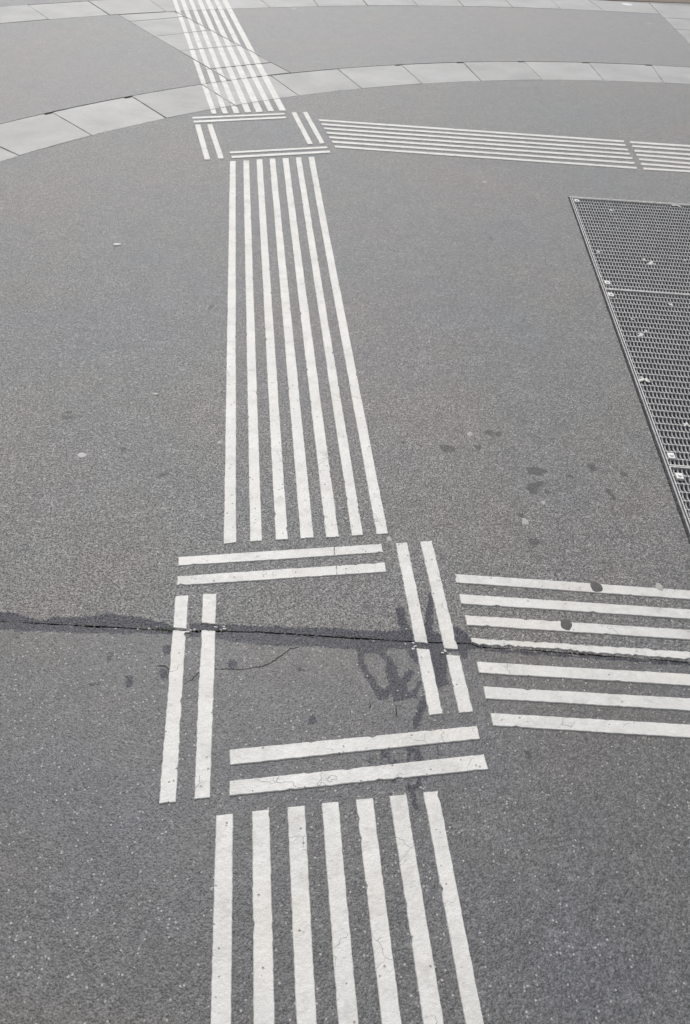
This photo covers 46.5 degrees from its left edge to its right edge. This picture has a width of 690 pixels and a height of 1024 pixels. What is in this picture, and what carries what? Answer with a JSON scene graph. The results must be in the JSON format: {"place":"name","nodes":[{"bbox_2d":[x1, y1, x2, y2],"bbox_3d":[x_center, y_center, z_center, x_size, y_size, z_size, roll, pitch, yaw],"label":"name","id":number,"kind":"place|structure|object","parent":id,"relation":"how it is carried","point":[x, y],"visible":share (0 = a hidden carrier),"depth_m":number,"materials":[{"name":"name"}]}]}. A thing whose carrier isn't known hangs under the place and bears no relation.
{"place":"outdoors","nodes":[
{"label":"outdoors","id":0,"kind":"place"},
{"bbox_2d":[0,15,228,123],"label":"asphalt","id":1,"kind":"structure","parent":0,"point":[50,66],"depth_m":4.67,"materials":[{"name":"grey asphalt"}]},
{"bbox_2d":[119,12,182,21],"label":"paving slab","id":2,"kind":"structure","parent":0,"point":[144,16],"depth_m":5.62,"materials":[{"name":"grey concrete"}]},
{"bbox_2d":[0,80,689,662],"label":"asphalt","id":3,"kind":"structure","parent":0,"point":[474,304],"depth_m":2.45,"materials":[{"name":"grey asphalt"}]},
{"bbox_2d":[77,453,86,457],"bbox_3d":[-0.685,-0.148,2.089,0.026,0.002,0.024,5,43,0],"label":"litter scrap","id":4,"kind":"object","parent":3,"relation":"on","point":[81,455],"visible":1,"depth_m":2.09,"materials":[{"name":"white paper"}]},
{"bbox_2d":[192,112,329,159],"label":"tactile square","id":5,"kind":"structure","parent":3,"relation":"on","point":[219,153],"depth_m":3.94,"materials":[{"name":"white paint"}]},
{"bbox_2d":[223,157,387,543],"bbox_3d":[-0.215,-0.801,2.840,0.396,0.002,2.567,-1,43,-7],"label":"tactile strip","id":6,"kind":"object","parent":3,"relation":"on","point":[304,511],"visible":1,"depth_m":2.40,"materials":[{"name":"white plastic"}]},
{"bbox_2d":[2,61,689,663],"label":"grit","id":7,"kind":"object","parent":3,"relation":"on","point":[400,641],"visible":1,"depth_m":1.71,"materials":[{"name":"grey gravel"}]},
{"bbox_2d":[318,119,636,168],"bbox_3d":[0.668,-1.873,4.083,1.624,0.002,0.425,3,43,-2],"label":"tactile strip","id":8,"kind":"object","parent":3,"relation":"on","point":[478,143],"visible":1,"depth_m":4.08,"materials":[{"name":"white paint"}]},
{"bbox_2d":[522,518,528,524],"bbox_3d":[0.451,0.024,2.011,0.018,0.001,0.024,5,43,0],"label":"chewing gum","id":9,"kind":"object","parent":3,"relation":"on","point":[525,522],"visible":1,"depth_m":2.01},
{"bbox_2d":[454,574,689,737],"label":"tactile strip","id":10,"kind":"object","parent":3,"relation":"on","point":[598,725],"visible":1,"depth_m":1.72,"materials":[{"name":"white plastic"}]},
{"bbox_2d":[560,619,571,629],"bbox_3d":[0.487,0.248,1.768,0.029,0.001,0.036,5,43,0],"label":"chewing gum","id":11,"kind":"object","parent":10,"relation":"on","point":[566,624],"visible":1,"depth_m":1.77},
{"bbox_2d":[590,581,602,591],"bbox_3d":[0.582,0.172,1.859,0.029,0.001,0.034,5,43,0],"label":"chewing gum","id":12,"kind":"object","parent":10,"relation":"on","point":[596,586],"visible":1,"depth_m":1.86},
{"bbox_2d":[655,583,662,590],"bbox_3d":[0.732,0.174,1.871,0.018,0.001,0.026,5,43,0],"label":"chewing gum","id":13,"kind":"object","parent":10,"relation":"on","point":[658,586],"visible":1,"depth_m":1.87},
{"bbox_2d":[569,196,689,543],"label":"grating frame","id":14,"kind":"object","parent":3,"relation":"in","point":[668,476],"visible":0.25,"depth_m":2.51,"materials":[{"name":"metal"}]},
{"bbox_2d":[571,197,689,294],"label":"steel grating","id":15,"kind":"object","parent":14,"relation":"in","point":[624,238],"visible":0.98,"depth_m":3.32,"materials":[{"name":"metal"}]},
{"bbox_2d":[604,289,689,466],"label":"steel grating","id":16,"kind":"object","parent":14,"relation":"in","point":[658,353],"visible":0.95,"depth_m":2.66,"materials":[{"name":"metal"}]},
{"bbox_2d":[639,376,649,381],"bbox_3d":[0.942,-0.420,2.537,0.040,0.002,0.033,5,43,0],"label":"bird dropping","id":17,"kind":"object","parent":16,"relation":"on","point":[643,379],"visible":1,"depth_m":2.53,"materials":[{"name":"white"}]},
{"bbox_2d":[668,466,689,527],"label":"steel grating","id":18,"kind":"object","parent":14,"relation":"on","point":[680,476],"visible":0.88,"depth_m":2.17,"materials":[{"name":"metal"}]},
{"bbox_2d":[630,141,689,172],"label":"tactile strip","id":19,"kind":"object","parent":3,"relation":"on","point":[658,156],"visible":1,"depth_m":4.12,"materials":[{"name":"white plastic"}]},
{"bbox_2d":[0,622,689,1023],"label":"asphalt","id":20,"kind":"structure","parent":0,"point":[570,854],"depth_m":1.39,"materials":[{"name":"grey asphalt"}]},
{"bbox_2d":[225,647,295,669],"bbox_3d":[-0.174,0.307,1.646,0.178,0.001,0.026,-13,46,-19],"label":"hairline crack","id":21,"kind":"object","parent":20,"relation":"on","point":[268,663],"visible":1,"depth_m":1.65,"materials":[{"name":"black asphalt"}]},
{"bbox_2d":[159,541,487,803],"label":"tactile square","id":22,"kind":"structure","parent":20,"relation":"on","point":[169,774],"depth_m":1.58,"materials":[{"name":"white plastic"}]},
{"bbox_2d":[210,791,483,1023],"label":"tactile strip","id":23,"kind":"object","parent":20,"relation":"on","point":[264,1001],"visible":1,"depth_m":1.29,"materials":[{"name":"white plastic"}]},
{"bbox_2d":[0,0,689,6],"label":"asphalt","id":24,"kind":"structure","parent":0,"point":[15,2],"depth_m":5.74,"materials":[{"name":"grey asphalt"}]},
{"bbox_2d":[175,6,689,73],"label":"asphalt","id":25,"kind":"structure","parent":0,"point":[303,39],"depth_m":5.77,"materials":[{"name":"grey asphalt"}]},
{"bbox_2d":[609,0,689,2],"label":"brown paving","id":26,"kind":"structure","parent":0,"point":[676,1],"depth_m":7.23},
{"bbox_2d":[664,18,689,29],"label":"paving slab","id":27,"kind":"structure","parent":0,"point":[680,24],"depth_m":6.59,"materials":[{"name":"concrete"}]},
{"bbox_2d":[675,29,689,43],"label":"paving slab","id":28,"kind":"structure","parent":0,"point":[685,34],"depth_m":6.30,"materials":[{"name":"concrete"}]},
{"label":"ground","id":29,"kind":"structure","parent":0,"visible":0},
{"bbox_2d":[0,148,17,161],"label":"paving slab","id":30,"kind":"structure","parent":29,"relation":"on","point":[5,154],"depth_m":3.57,"materials":[{"name":"concrete"}]},
{"bbox_2d":[0,5,48,23],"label":"paving slab","id":31,"kind":"structure","parent":29,"relation":"on","point":[17,13],"depth_m":5.42,"materials":[{"name":"concrete"}]},
{"bbox_2d":[0,113,90,155],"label":"paving slab","id":32,"kind":"structure","parent":29,"relation":"on","point":[28,135],"depth_m":3.79,"materials":[{"name":"concrete"}]},
{"bbox_2d":[28,1,107,19],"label":"paving slab","id":33,"kind":"structure","parent":29,"relation":"on","point":[67,10],"depth_m":5.60,"materials":[{"name":"concrete"}]},
{"bbox_2d":[54,97,164,135],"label":"paving slab","id":34,"kind":"structure","parent":29,"relation":"on","point":[101,117],"depth_m":4.04,"materials":[{"name":"concrete"}]},
{"bbox_2d":[89,0,164,14],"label":"paving slab","id":35,"kind":"structure","parent":29,"relation":"on","point":[116,7],"depth_m":5.78,"materials":[{"name":"concrete"}]},
{"bbox_2d":[131,17,209,35],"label":"paving slab","id":36,"kind":"structure","parent":29,"relation":"on","point":[162,27],"depth_m":5.44,"materials":[{"name":"grey concrete"}]},
{"bbox_2d":[132,85,231,117],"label":"paving slab","id":37,"kind":"structure","parent":29,"relation":"on","point":[177,102],"depth_m":4.28,"materials":[{"name":"concrete"}]},
{"bbox_2d":[150,0,216,11],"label":"paving slab","id":38,"kind":"structure","parent":29,"relation":"on","point":[166,5],"depth_m":5.93,"materials":[{"name":"concrete"}]},
{"bbox_2d":[155,31,235,50],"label":"paving slab","id":39,"kind":"structure","parent":29,"relation":"on","point":[178,42],"depth_m":5.20,"materials":[{"name":"grey concrete"}]},
{"bbox_2d":[180,46,270,68],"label":"paving slab","id":40,"kind":"structure","parent":29,"relation":"on","point":[220,59],"depth_m":4.96,"materials":[{"name":"grey concrete"}]},
{"bbox_2d":[172,0,285,113],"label":"tactile strip","id":41,"kind":"object","parent":29,"relation":"on","point":[250,92],"visible":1,"depth_m":4.92,"materials":[{"name":"white paint"}]},
{"bbox_2d":[217,0,269,8],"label":"paving slab","id":42,"kind":"structure","parent":29,"relation":"on","point":[238,4],"depth_m":6.09,"materials":[{"name":"concrete"}]},
{"bbox_2d":[202,76,297,104],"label":"paving slab","id":43,"kind":"structure","parent":29,"relation":"on","point":[282,90],"depth_m":4.51,"materials":[{"name":"concrete"}]},
{"bbox_2d":[211,63,289,80],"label":"paving slab","id":44,"kind":"structure","parent":29,"relation":"on","point":[271,69],"depth_m":4.79,"materials":[{"name":"grey concrete"}]},
{"bbox_2d":[261,0,317,7],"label":"paving slab","id":45,"kind":"structure","parent":29,"relation":"on","point":[289,3],"depth_m":6.21,"materials":[{"name":"concrete"}]},
{"bbox_2d":[271,69,360,95],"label":"paving slab","id":46,"kind":"structure","parent":29,"relation":"on","point":[311,82],"depth_m":4.71,"materials":[{"name":"concrete"}]},
{"bbox_2d":[314,0,366,5],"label":"paving slab","id":47,"kind":"structure","parent":29,"relation":"on","point":[340,2],"depth_m":6.34,"materials":[{"name":"concrete"}]},
{"bbox_2d":[338,65,421,88],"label":"paving slab","id":48,"kind":"structure","parent":29,"relation":"on","point":[375,76],"depth_m":4.88,"materials":[{"name":"concrete"}]},
{"bbox_2d":[363,0,416,5],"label":"paving slab","id":49,"kind":"structure","parent":29,"relation":"on","point":[389,3],"depth_m":6.45,"materials":[{"name":"concrete"}]},
{"bbox_2d":[412,0,461,5],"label":"paving slab","id":50,"kind":"structure","parent":29,"relation":"on","point":[437,2],"depth_m":6.58,"materials":[{"name":"concrete"}]},
{"bbox_2d":[401,63,479,83],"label":"paving slab","id":51,"kind":"structure","parent":29,"relation":"on","point":[439,73],"depth_m":5.03,"materials":[{"name":"concrete"}]},
{"bbox_2d":[458,0,512,7],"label":"paving slab","id":52,"kind":"structure","parent":29,"relation":"on","point":[486,3],"depth_m":6.68,"materials":[{"name":"concrete"}]},
{"bbox_2d":[464,62,541,80],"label":"paving slab","id":53,"kind":"structure","parent":29,"relation":"on","point":[489,71],"depth_m":5.14,"materials":[{"name":"concrete"}]},
{"bbox_2d":[506,0,559,8],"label":"paving slab","id":54,"kind":"structure","parent":29,"relation":"on","point":[546,4],"depth_m":6.78,"materials":[{"name":"concrete"}]},
{"bbox_2d":[525,62,603,80],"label":"paving slab","id":55,"kind":"structure","parent":29,"relation":"on","point":[562,71],"depth_m":5.25,"materials":[{"name":"concrete"}]},
{"bbox_2d":[551,0,603,10],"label":"paving slab","id":56,"kind":"structure","parent":29,"relation":"on","point":[576,4],"depth_m":6.88,"materials":[{"name":"concrete"}]},
{"bbox_2d":[589,0,658,13],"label":"paving slab","id":57,"kind":"structure","parent":29,"relation":"on","point":[619,6],"depth_m":6.95,"materials":[{"name":"concrete"}]},
{"bbox_2d":[589,63,662,82],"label":"paving slab","id":58,"kind":"structure","parent":29,"relation":"on","point":[622,72],"depth_m":5.32,"materials":[{"name":"concrete"}]},
{"bbox_2d":[650,3,689,18],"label":"paving slab","id":59,"kind":"structure","parent":29,"relation":"on","point":[673,11],"depth_m":6.97,"materials":[{"name":"concrete"}]},
{"bbox_2d":[652,65,689,83],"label":"paving slab","id":60,"kind":"structure","parent":29,"relation":"on","point":[673,74],"depth_m":5.37,"materials":[{"name":"concrete"}]}
]}

